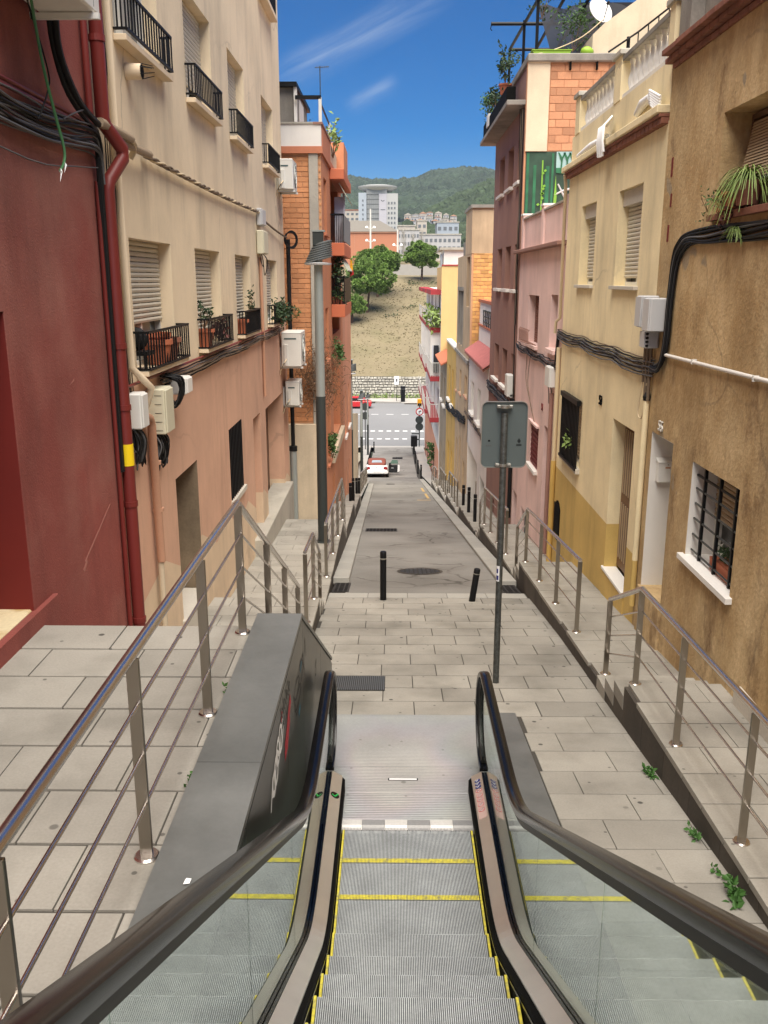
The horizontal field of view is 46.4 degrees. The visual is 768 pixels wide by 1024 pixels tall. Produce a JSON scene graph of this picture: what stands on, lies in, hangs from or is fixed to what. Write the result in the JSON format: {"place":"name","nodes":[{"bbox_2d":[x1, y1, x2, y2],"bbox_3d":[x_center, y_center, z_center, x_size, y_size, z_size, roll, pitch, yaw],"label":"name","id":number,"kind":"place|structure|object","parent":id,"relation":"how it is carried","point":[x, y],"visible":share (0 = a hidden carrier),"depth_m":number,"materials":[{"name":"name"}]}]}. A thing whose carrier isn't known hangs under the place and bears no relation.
{"place":"outdoors","nodes":[
{"label":"outdoors","id":0,"kind":"place"},
{"bbox_2d":[0,625,251,1016],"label":"walkway","id":1,"kind":"structure","parent":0,"point":[53,678],"depth_m":4.58,"materials":[{"name":"stone"}]},
{"bbox_2d":[0,499,300,1019],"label":"metal railing","id":2,"kind":"object","parent":1,"relation":"on","point":[12,984],"visible":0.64,"depth_m":3.67,"materials":[{"name":"silver metal"}]},
{"bbox_2d":[208,446,370,630],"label":"sidewalk","id":3,"kind":"structure","parent":0,"point":[290,541],"depth_m":15.63,"materials":[{"name":"stone"}]},
{"bbox_2d":[286,239,298,518],"bbox_3d":[-2.216,-2.900,21.536,0.200,7.000,0.200,0,15,1],"label":"drain pipe","id":4,"kind":"object","parent":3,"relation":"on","point":[293,459],"visible":0.71,"depth_m":21.74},
{"bbox_2d":[303,532,321,622],"bbox_3d":[-0.992,0.931,12.562,0.110,1.470,2.238,0,15,1],"label":"metal railing","id":5,"kind":"object","parent":3,"relation":"on","point":[312,541],"visible":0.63,"depth_m":12.45,"materials":[{"name":"silver metal"}]},
{"bbox_2d":[304,230,332,543],"bbox_3d":[-1.202,-2.262,16.990,0.525,5.890,0.500,0,15,1],"label":"street lamp","id":6,"kind":"object","parent":3,"relation":"on","point":[321,249],"visible":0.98,"depth_m":16.83,"materials":[{"name":"grey metal"}]},
{"bbox_2d":[323,478,346,576],"bbox_3d":[-0.952,0.319,18.018,0.125,1.835,6.008,0,15,1],"label":"metal railing","id":7,"kind":"object","parent":3,"relation":"on","point":[331,511],"visible":0.93,"depth_m":16.76,"materials":[{"name":"silver metal"}]},
{"bbox_2d":[353,413,357,477],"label":"garden wall","id":8,"kind":"structure","parent":3,"relation":"on","point":[355,445],"depth_m":56.49,"materials":[{"name":"beige paint"}]},
{"bbox_2d":[353,403,424,447],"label":"cross street","id":9,"kind":"structure","parent":0,"point":[392,424],"depth_m":105.14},
{"bbox_2d":[342,261,439,376],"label":"grassy hill","id":10,"kind":"structure","parent":0,"point":[384,362],"depth_m":142.01,"materials":[{"name":"soil"}]},
{"bbox_2d":[342,221,398,265],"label":"sports hall","id":11,"kind":"structure","parent":10,"relation":"on","point":[384,234],"depth_m":248.80,"materials":[{"name":"paint"}]},
{"bbox_2d":[345,256,397,312],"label":"pine tree","id":12,"kind":"object","parent":10,"relation":"on","point":[374,279],"visible":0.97,"depth_m":148.17,"materials":[{"name":"green plant"}]},
{"bbox_2d":[351,244,405,296],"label":"pine tree","id":13,"kind":"object","parent":10,"relation":"on","point":[390,258],"visible":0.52,"depth_m":155.79,"materials":[{"name":"green plant"}]},
{"bbox_2d":[351,279,434,373],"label":"dry grass tussocks","id":14,"kind":"object","parent":10,"relation":"on","point":[391,325],"visible":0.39,"depth_m":145.55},
{"bbox_2d":[393,264,439,274],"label":"crest wall","id":15,"kind":"structure","parent":10,"relation":"on","point":[407,269],"depth_m":183.03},
{"bbox_2d":[402,240,439,279],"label":"pine tree","id":16,"kind":"object","parent":10,"relation":"on","point":[414,255],"visible":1,"depth_m":167.56,"materials":[{"name":"green plant"}]},
{"bbox_2d":[358,447,424,461],"bbox_3d":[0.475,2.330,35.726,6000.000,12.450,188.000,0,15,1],"label":"ground","id":17,"kind":"structure","parent":0,"point":[359,452],"depth_m":93.70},
{"bbox_2d":[0,0,127,668],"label":"red house","id":18,"kind":"structure","parent":17,"relation":"on","point":[61,557],"depth_m":6.62,"materials":[{"name":"paint"}]},
{"bbox_2d":[0,74,105,184],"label":"cable bundle","id":19,"kind":"object","parent":18,"relation":"attached to","point":[30,124],"visible":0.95,"depth_m":6.28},
{"bbox_2d":[24,0,100,19],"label":"air conditioner","id":20,"kind":"object","parent":18,"relation":"attached to","point":[68,9],"visible":0.91,"depth_m":6.20,"materials":[{"name":"plastic"}]},
{"bbox_2d":[30,0,66,180],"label":"hanging cable","id":21,"kind":"object","parent":20,"relation":"hanging from","point":[48,87],"visible":1,"depth_m":6.07,"materials":[{"name":"green plastic"}]},
{"bbox_2d":[26,0,100,133],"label":"cable bundle","id":22,"kind":"object","parent":20,"relation":"hanging from","point":[83,111],"visible":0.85,"depth_m":6.55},
{"bbox_2d":[79,20,132,625],"bbox_3d":[-2.411,-3.645,7.281,0.058,12.400,0.130,0,15,1],"label":"drain pipe","id":23,"kind":"object","parent":18,"relation":"attached to","point":[86,63],"visible":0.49,"depth_m":7.87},
{"bbox_2d":[95,153,124,471],"bbox_3d":[-2.391,-1.683,7.841,0.056,2.720,0.077,0,15,1],"label":"cable bundle","id":24,"kind":"object","parent":18,"relation":"attached to","point":[100,180],"visible":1,"depth_m":7.79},
{"bbox_2d":[88,0,145,625],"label":"drain pipe","id":25,"kind":"object","parent":18,"relation":"attached to","point":[112,135],"visible":0.76,"depth_m":7.88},
{"bbox_2d":[87,0,293,625],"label":"cream apartment house","id":26,"kind":"structure","parent":17,"relation":"on","point":[202,106],"depth_m":12.18,"materials":[{"name":"paint"}]},
{"bbox_2d":[97,118,152,159],"bbox_3d":[-2.342,-3.349,8.170,0.144,0.208,1.552,0,15,1],"label":"conduit","id":27,"kind":"object","parent":26,"relation":"attached to","point":[134,148],"visible":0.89,"depth_m":8.15,"materials":[{"name":"plastic"}]},
{"bbox_2d":[112,0,143,49],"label":"window","id":28,"kind":"structure","parent":26,"relation":"in","point":[113,1],"depth_m":9.17,"materials":[{"name":"beige glass"}]},
{"bbox_2d":[101,0,167,625],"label":"drain pipe","id":29,"kind":"object","parent":26,"relation":"attached to","point":[155,463],"visible":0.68,"depth_m":8.36,"materials":[{"name":"metal"}]},
{"bbox_2d":[129,391,149,470],"bbox_3d":[-2.353,-0.779,8.621,0.158,0.741,0.359,0,15,1],"label":"meter box","id":30,"kind":"object","parent":26,"relation":"attached to","point":[139,411],"visible":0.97,"depth_m":8.52,"materials":[{"name":"white plastic"}]},
{"bbox_2d":[124,63,154,79],"bbox_3d":[-2.302,-4.155,8.452,0.256,0.150,0.150,0,15,1],"label":"exhaust vent","id":31,"kind":"object","parent":26,"relation":"attached to","point":[133,71],"visible":1,"depth_m":8.40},
{"bbox_2d":[128,240,161,365],"bbox_3d":[-2.612,-2.211,9.502,0.096,1.270,1.650,0,15,1],"label":"window","id":32,"kind":"structure","parent":26,"relation":"in","point":[144,265],"depth_m":9.67,"materials":[{"name":"beige plastic"}]},
{"bbox_2d":[146,385,174,470],"bbox_3d":[-2.325,-0.878,9.411,0.198,0.866,0.444,0,15,1],"label":"meter box","id":33,"kind":"object","parent":26,"relation":"attached to","point":[161,409],"visible":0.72,"depth_m":9.24,"materials":[{"name":"beige plastic"}]},
{"bbox_2d":[162,373,192,407],"bbox_3d":[-2.290,-1.355,9.917,0.227,0.375,0.611,0,15,1],"label":"junction box","id":34,"kind":"object","parent":26,"relation":"attached to","point":[182,385],"visible":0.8,"depth_m":9.89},
{"bbox_2d":[182,2,201,101],"bbox_3d":[-2.581,-5.868,11.591,0.096,1.260,1.670,0,15,1],"label":"window","id":35,"kind":"structure","parent":26,"relation":"in","point":[190,24],"depth_m":11.78,"materials":[{"name":"beige plastic"}]},
{"bbox_2d":[195,250,212,327],"bbox_3d":[-2.581,-2.949,12.348,0.096,1.270,1.670,0,15,1],"label":"window","id":36,"kind":"structure","parent":26,"relation":"in","point":[202,261],"depth_m":12.59,"materials":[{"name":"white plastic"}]},
{"bbox_2d":[197,300,214,346],"bbox_3d":[-2.375,-2.491,11.848,0.276,0.614,0.462,0,15,1],"label":"potted plant","id":37,"kind":"object","parent":26,"relation":"on","point":[210,312],"visible":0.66,"depth_m":11.80,"materials":[{"name":"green plant"}]},
{"bbox_2d":[129,325,282,387],"bbox_3d":[-2.319,-2.598,14.203,0.059,0.185,12.050,0,15,1],"label":"cable bundle","id":38,"kind":"object","parent":26,"relation":"attached to","point":[218,358],"visible":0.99,"depth_m":12.18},
{"bbox_2d":[143,157,286,237],"bbox_3d":[-2.313,-4.892,14.615,0.086,0.328,11.703,0,15,1],"label":"cable bundle","id":39,"kind":"object","parent":26,"relation":"attached to","point":[156,161],"visible":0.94,"depth_m":11.46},
{"bbox_2d":[227,61,236,135],"bbox_3d":[-2.550,-6.601,14.417,0.096,1.260,1.530,0,15,1],"label":"window","id":40,"kind":"structure","parent":26,"relation":"in","point":[231,79],"depth_m":14.74,"materials":[{"name":"beige plastic"}]},
{"bbox_2d":[229,419,243,500],"bbox_3d":[-2.462,-0.845,14.489,0.182,1.160,1.180,0,15,1],"label":"barred window","id":41,"kind":"structure","parent":26,"relation":"in","point":[235,433],"depth_m":14.43,"materials":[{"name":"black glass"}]},
{"bbox_2d":[235,256,243,318],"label":"window","id":42,"kind":"structure","parent":26,"relation":"in","point":[238,260],"depth_m":15.52,"materials":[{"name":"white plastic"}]},
{"bbox_2d":[256,230,268,274],"bbox_3d":[-2.270,-4.843,16.797,0.138,0.819,0.600,0,15,1],"label":"meter box","id":43,"kind":"object","parent":26,"relation":"attached to","point":[262,241],"visible":1,"depth_m":16.50,"materials":[{"name":"beige plastic"}]},
{"bbox_2d":[259,257,266,396],"bbox_3d":[-2.309,-3.498,17.069,0.060,2.601,0.110,0,15,1],"label":"drain pipe","id":44,"kind":"object","parent":26,"relation":"attached to","point":[262,328],"visible":1,"depth_m":17.06,"materials":[{"name":"metal"}]},
{"bbox_2d":[268,296,296,330],"bbox_3d":[-2.137,-4.124,18.649,0.559,0.720,1.710,2,15,7],"label":"potted plant","id":45,"kind":"object","parent":26,"relation":"on","point":[282,311],"visible":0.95,"depth_m":18.60,"materials":[{"name":"green plant"}]},
{"bbox_2d":[276,158,297,196],"bbox_3d":[-2.115,-7.238,19.510,0.400,0.783,0.947,0,15,1],"label":"air conditioner","id":46,"kind":"object","parent":26,"relation":"attached to","point":[287,182],"visible":1,"depth_m":19.20,"materials":[{"name":"grey plastic"}]},
{"bbox_2d":[280,330,305,374],"bbox_3d":[-2.061,-3.629,20.291,0.510,0.923,1.147,0,15,1],"label":"air conditioner","id":47,"kind":"object","parent":26,"relation":"attached to","point":[292,351],"visible":1,"depth_m":19.88,"materials":[{"name":"grey plastic"}]},
{"bbox_2d":[283,378,302,413],"bbox_3d":[-2.109,-2.691,20.741,0.410,0.725,0.847,0,15,1],"label":"air conditioner","id":48,"kind":"object","parent":26,"relation":"attached to","point":[292,388],"visible":1,"depth_m":20.47,"materials":[{"name":"grey plastic"}]},
{"bbox_2d":[280,122,351,518],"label":"brick apartment block","id":49,"kind":"structure","parent":17,"relation":"on","point":[317,202],"depth_m":22.33,"materials":[{"name":"brick"}]},
{"bbox_2d":[279,81,309,121],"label":"roof shed","id":50,"kind":"structure","parent":49,"relation":"on","point":[292,109],"depth_m":20.83,"materials":[{"name":"paint"}]},
{"bbox_2d":[294,329,350,422],"bbox_3d":[-1.535,-3.525,22.870,1.514,2.458,2.331,0,15,1],"label":"dry creeper","id":51,"kind":"object","parent":49,"relation":"attached to","point":[328,372],"visible":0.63,"depth_m":21.88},
{"bbox_2d":[342,313,351,497],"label":"salmon house","id":52,"kind":"structure","parent":17,"relation":"on","point":[346,324],"depth_m":33.20,"materials":[{"name":"paint"}]},
{"bbox_2d":[418,265,457,478],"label":"balcony apartment block","id":53,"kind":"structure","parent":17,"relation":"on","point":[442,295],"depth_m":60.74,"materials":[{"name":"white paint"}]},
{"bbox_2d":[437,247,463,266],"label":"roof hut","id":54,"kind":"object","parent":53,"relation":"on","point":[450,255],"visible":0.74,"depth_m":57.67,"materials":[{"name":"white paint"}]},
{"bbox_2d":[435,349,446,479],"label":"grey house","id":55,"kind":"structure","parent":17,"relation":"on","point":[441,356],"depth_m":55.36,"materials":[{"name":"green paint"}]},
{"bbox_2d":[445,339,456,485],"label":"ochre house","id":56,"kind":"structure","parent":17,"relation":"on","point":[450,400],"depth_m":48.12,"materials":[{"name":"paint"}]},
{"bbox_2d":[454,204,493,493],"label":"tan house","id":57,"kind":"structure","parent":17,"relation":"on","point":[475,272],"depth_m":36.72,"materials":[{"name":"paint"}]},
{"bbox_2d":[464,299,490,504],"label":"white house","id":58,"kind":"structure","parent":17,"relation":"on","point":[477,353],"depth_m":33.11,"materials":[{"name":"paint"}]},
{"bbox_2d":[480,53,650,523],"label":"mauve house","id":59,"kind":"structure","parent":17,"relation":"on","point":[549,86],"depth_m":22.31,"materials":[{"name":"paint"}]},
{"bbox_2d":[483,86,515,136],"bbox_3d":[3.046,-10.687,24.108,0.250,0.455,5.700,0,15,1],"label":"balcony","id":60,"kind":"object","parent":59,"relation":"on","point":[509,92],"visible":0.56,"depth_m":22.57,"materials":[{"name":"black metal"}]},
{"bbox_2d":[496,39,521,95],"bbox_3d":[3.127,-11.034,22.322,0.622,1.193,1.445,4,15,14],"label":"roof plant","id":61,"kind":"object","parent":60,"relation":"in","point":[504,66],"visible":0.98,"depth_m":22.14,"materials":[{"name":"green plant"}]},
{"bbox_2d":[512,107,523,397],"bbox_3d":[3.248,-6.210,21.954,0.086,6.801,0.354,0,15,1],"label":"drainpipe","id":62,"kind":"object","parent":59,"relation":"attached to","point":[521,127],"visible":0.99,"depth_m":21.57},
{"bbox_2d":[490,0,589,82],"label":"pergola","id":63,"kind":"object","parent":59,"relation":"on","point":[525,23],"visible":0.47,"depth_m":22.85,"materials":[{"name":"black metal"}]},
{"bbox_2d":[545,0,600,51],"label":"climbing plant","id":64,"kind":"object","parent":63,"relation":"hanging from","point":[580,18],"visible":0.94,"depth_m":21.56,"materials":[{"name":"green plant"}]},
{"bbox_2d":[540,2,633,52],"bbox_3d":[5.549,-11.820,22.136,3.450,1.631,1.098,0,15,1],"label":"shade net","id":65,"kind":"object","parent":63,"relation":"hanging from","point":[551,31],"visible":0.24,"depth_m":22.17,"materials":[{"name":"black"}]},
{"bbox_2d":[524,152,571,213],"bbox_3d":[4.155,-7.397,21.411,1.600,2.270,0.100,0,15,1],"label":"mural","id":66,"kind":"object","parent":59,"relation":"attached to","point":[544,179],"visible":0.32,"depth_m":21.29},
{"bbox_2d":[590,0,611,28],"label":"satellite dish","id":67,"kind":"object","parent":59,"relation":"on","point":[600,10],"visible":0.94,"depth_m":21.12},
{"bbox_2d":[582,0,670,52],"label":"terrace room","id":68,"kind":"object","parent":59,"relation":"on","point":[624,24],"visible":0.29,"depth_m":20.78,"materials":[{"name":"beige paint"}]},
{"bbox_2d":[510,194,623,575],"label":"pink house","id":69,"kind":"structure","parent":17,"relation":"on","point":[539,251],"depth_m":19.17,"materials":[{"name":"paint"}]},
{"bbox_2d":[516,337,558,419],"bbox_3d":[3.233,-2.988,19.456,0.073,1.988,5.572,0,15,1],"label":"cable bundle","id":70,"kind":"object","parent":69,"relation":"attached to","point":[541,358],"visible":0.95,"depth_m":18.97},
{"bbox_2d":[542,393,553,553],"bbox_3d":[3.198,-0.716,17.498,0.076,3.200,0.080,0,15,1],"label":"drain pipe","id":71,"kind":"object","parent":69,"relation":"attached to","point":[549,439],"visible":0.84,"depth_m":17.43,"materials":[{"name":"metal"}]},
{"bbox_2d":[551,0,681,623],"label":"yellow house","id":72,"kind":"structure","parent":17,"relation":"on","point":[616,198],"depth_m":12.78,"materials":[{"name":"paint"}]},
{"bbox_2d":[546,175,566,561],"bbox_3d":[3.178,-2.473,16.554,0.125,7.076,0.300,0,15,1],"label":"drain pipe","id":73,"kind":"object","parent":72,"relation":"attached to","point":[552,475],"visible":0.97,"depth_m":16.58,"materials":[{"name":"metal"}]},
{"bbox_2d":[574,218,595,287],"bbox_3d":[3.309,-4.218,14.233,0.290,1.280,1.220,0,15,1],"label":"window","id":74,"kind":"structure","parent":72,"relation":"in","point":[593,221],"depth_m":14.55,"materials":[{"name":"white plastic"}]},
{"bbox_2d":[576,115,613,157],"bbox_3d":[3.110,-5.478,13.455,0.200,0.534,2.340,0,15,1],"label":"wrapped pipe","id":75,"kind":"object","parent":72,"relation":"attached to","point":[598,142],"visible":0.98,"depth_m":12.56,"materials":[{"name":"fabric"}]},
{"bbox_2d":[556,329,654,376],"bbox_3d":[3.170,-2.459,13.482,0.063,0.266,6.302,0,15,1],"label":"cable bundle","id":76,"kind":"object","parent":72,"relation":"attached to","point":[583,344],"visible":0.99,"depth_m":12.50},
{"bbox_2d":[608,203,641,289],"bbox_3d":[3.282,-3.581,11.754,0.290,1.290,1.340,0,15,1],"label":"window","id":77,"kind":"structure","parent":72,"relation":"in","point":[634,219],"depth_m":12.03,"materials":[{"name":"beige plastic"}]},
{"bbox_2d":[616,426,634,573],"bbox_3d":[3.389,-0.135,12.212,0.087,2.130,1.140,0,15,1],"label":"door","id":78,"kind":"structure","parent":72,"relation":"in","point":[629,434],"depth_m":12.47,"materials":[{"name":"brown wood"}]},
{"bbox_2d":[634,89,661,116],"bbox_3d":[3.126,-4.818,10.648,0.127,0.368,1.117,0,15,1],"label":"wrapped pipe","id":79,"kind":"object","parent":72,"relation":"on","point":[652,98],"visible":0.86,"depth_m":10.53,"materials":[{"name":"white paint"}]},
{"bbox_2d":[632,0,767,743],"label":"brown house","id":80,"kind":"structure","parent":17,"relation":"on","point":[711,439],"depth_m":8.65,"materials":[{"name":"paint"}]},
{"bbox_2d":[629,348,652,605],"bbox_3d":[3.142,-0.450,11.054,0.100,3.320,0.330,0,15,1],"label":"drain pipe","id":81,"kind":"object","parent":80,"relation":"attached to","point":[647,355],"visible":0.93,"depth_m":10.90,"materials":[{"name":"metal"}]},
{"bbox_2d":[642,298,665,331],"bbox_3d":[3.063,-2.233,10.143,0.208,0.370,0.260,0,15,1],"label":"meter box","id":82,"kind":"object","parent":80,"relation":"attached to","point":[653,316],"visible":0.86,"depth_m":10.03,"materials":[{"name":"grey plastic"}]},
{"bbox_2d":[655,457,671,482],"bbox_3d":[3.365,-0.499,10.678,0.235,0.285,0.113,0,15,1],"label":"mailbox","id":83,"kind":"object","parent":80,"relation":"attached to","point":[663,469],"visible":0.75,"depth_m":10.64,"materials":[{"name":"white plastic"}]},
{"bbox_2d":[649,219,767,372],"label":"cable bundle","id":84,"kind":"object","parent":80,"relation":"attached to","point":[685,241],"visible":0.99,"depth_m":9.11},
{"bbox_2d":[664,354,767,383],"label":"white pipe","id":85,"kind":"object","parent":80,"relation":"attached to","point":[755,378],"visible":1,"depth_m":8.28,"materials":[{"name":"plastic"}]},
{"bbox_2d":[712,477,735,555],"bbox_3d":[3.458,0.122,8.672,0.096,0.990,1.240,0,15,1],"label":"window","id":86,"kind":"structure","parent":80,"relation":"in","point":[727,517],"depth_m":9.02,"materials":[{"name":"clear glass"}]},
{"bbox_2d":[712,168,744,233],"bbox_3d":[3.127,-2.804,8.070,0.258,0.561,0.439,0,15,1],"label":"potted plant","id":87,"kind":"object","parent":80,"relation":"on","point":[730,204],"visible":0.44,"depth_m":8.00,"materials":[{"name":"green plant"}]},
{"bbox_2d":[701,164,767,229],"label":"spider plant","id":88,"kind":"object","parent":80,"relation":"on","point":[747,188],"visible":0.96,"depth_m":7.61,"materials":[{"name":"green plant"}]},
{"bbox_2d":[741,108,767,206],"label":"window","id":89,"kind":"structure","parent":80,"relation":"in","point":[757,151],"depth_m":8.10,"materials":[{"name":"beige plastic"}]},
{"bbox_2d":[365,398,420,403],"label":"pavement","id":90,"kind":"structure","parent":0,"point":[393,400],"depth_m":123.12,"materials":[{"name":"concrete"}]},
{"bbox_2d":[352,376,425,397],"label":"stone wall","id":91,"kind":"structure","parent":90,"relation":"on","point":[378,385],"depth_m":125.58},
{"bbox_2d":[345,447,505,593],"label":"road","id":92,"kind":"structure","parent":0,"point":[427,534],"depth_m":21.96,"materials":[{"name":"concrete"}]},
{"bbox_2d":[366,458,399,476],"bbox_3d":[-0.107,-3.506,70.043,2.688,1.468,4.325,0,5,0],"label":"parked car","id":93,"kind":"object","parent":92,"relation":"on","point":[377,466],"visible":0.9,"depth_m":68.59,"materials":[{"name":"white paint"}]},
{"bbox_2d":[333,447,516,585],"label":"kerb","id":94,"kind":"structure","parent":92,"relation":"on","point":[486,557],"depth_m":21.78,"materials":[{"name":"concrete"}]},
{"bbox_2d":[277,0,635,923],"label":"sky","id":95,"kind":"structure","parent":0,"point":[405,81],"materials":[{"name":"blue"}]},
{"bbox_2d":[315,593,767,931],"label":"plaza","id":96,"kind":"structure","parent":0,"point":[427,653],"depth_m":9.22,"materials":[{"name":"stone"}]},
{"bbox_2d":[128,613,331,946],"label":"steel parapet","id":97,"kind":"structure","parent":96,"relation":"on","point":[245,784],"depth_m":4.84,"materials":[{"name":"grey metal"}]},
{"bbox_2d":[336,676,384,690],"bbox_3d":[-0.268,1.855,9.731,0.560,0.070,0.500,0,15,1],"label":"drain grate","id":98,"kind":"object","parent":96,"relation":"on","point":[373,683],"visible":0.94,"depth_m":9.71,"materials":[{"name":"metal"}]},
{"bbox_2d":[0,670,767,1023],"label":"escalator","id":99,"kind":"object","parent":96,"relation":"on","point":[448,876],"visible":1,"depth_m":4.38,"materials":[{"name":"metal"}]},
{"bbox_2d":[480,401,527,683],"bbox_3d":[1.223,0.400,9.399,0.465,3.113,0.108,0,15,1],"label":"street sign","id":100,"kind":"object","parent":96,"relation":"on","point":[504,424],"visible":0.98,"depth_m":9.16,"materials":[{"name":"metal"}]},
{"bbox_2d":[722,874,745,909],"bbox_3d":[2.136,2.340,5.486,0.152,0.153,0.265,0,15,1],"label":"weed","id":101,"kind":"object","parent":96,"relation":"on","point":[736,894],"visible":1,"depth_m":5.47,"materials":[{"name":"green plant"}]},
{"bbox_2d":[415,446,767,928],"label":"sidewalk","id":102,"kind":"structure","parent":0,"point":[699,787],"depth_m":7.88,"materials":[{"name":"stone"}]},
{"bbox_2d":[479,487,508,554],"bbox_3d":[2.499,0.220,20.812,0.110,2.030,5.538,0,15,1],"label":"metal railing","id":103,"kind":"object","parent":102,"relation":"on","point":[492,495],"visible":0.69,"depth_m":20.91,"materials":[{"name":"silver metal"}]},
{"bbox_2d":[514,507,582,632],"bbox_3d":[2.416,0.804,13.742,0.110,1.910,5.518,0,15,1],"label":"metal railing","id":104,"kind":"object","parent":102,"relation":"on","point":[527,511],"visible":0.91,"depth_m":12.53,"materials":[{"name":"silver metal"}]},
{"bbox_2d":[600,586,767,846],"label":"metal railing","id":105,"kind":"object","parent":102,"relation":"on","point":[758,715],"visible":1,"depth_m":6.85,"materials":[{"name":"silver metal"}]},
{"bbox_3d":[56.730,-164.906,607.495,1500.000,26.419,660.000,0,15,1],"label":"valley ground","id":106,"kind":"structure","parent":0,"visible":0},
{"bbox_2d":[358,184,397,229],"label":"tower block","id":107,"kind":"structure","parent":106,"relation":"on","point":[379,201],"depth_m":569.92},
{"bbox_2d":[419,234,461,256],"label":"building","id":108,"kind":"structure","parent":106,"relation":"on","point":[445,240],"depth_m":401.93,"materials":[{"name":"paint"}]},
{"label":"wooded hill","id":109,"kind":"structure","parent":0,"visible":0},
{"bbox_2d":[425,178,494,224],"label":"forest","id":110,"kind":"object","parent":109,"relation":"on","point":[458,204],"visible":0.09,"depth_m":801.77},
{"bbox_3d":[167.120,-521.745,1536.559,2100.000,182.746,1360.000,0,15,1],"label":"wooded hill","id":111,"kind":"structure","parent":0,"visible":0},
{"bbox_2d":[341,165,494,221],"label":"forest","id":112,"kind":"object","parent":111,"relation":"on","point":[422,192],"visible":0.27,"depth_m":1424.66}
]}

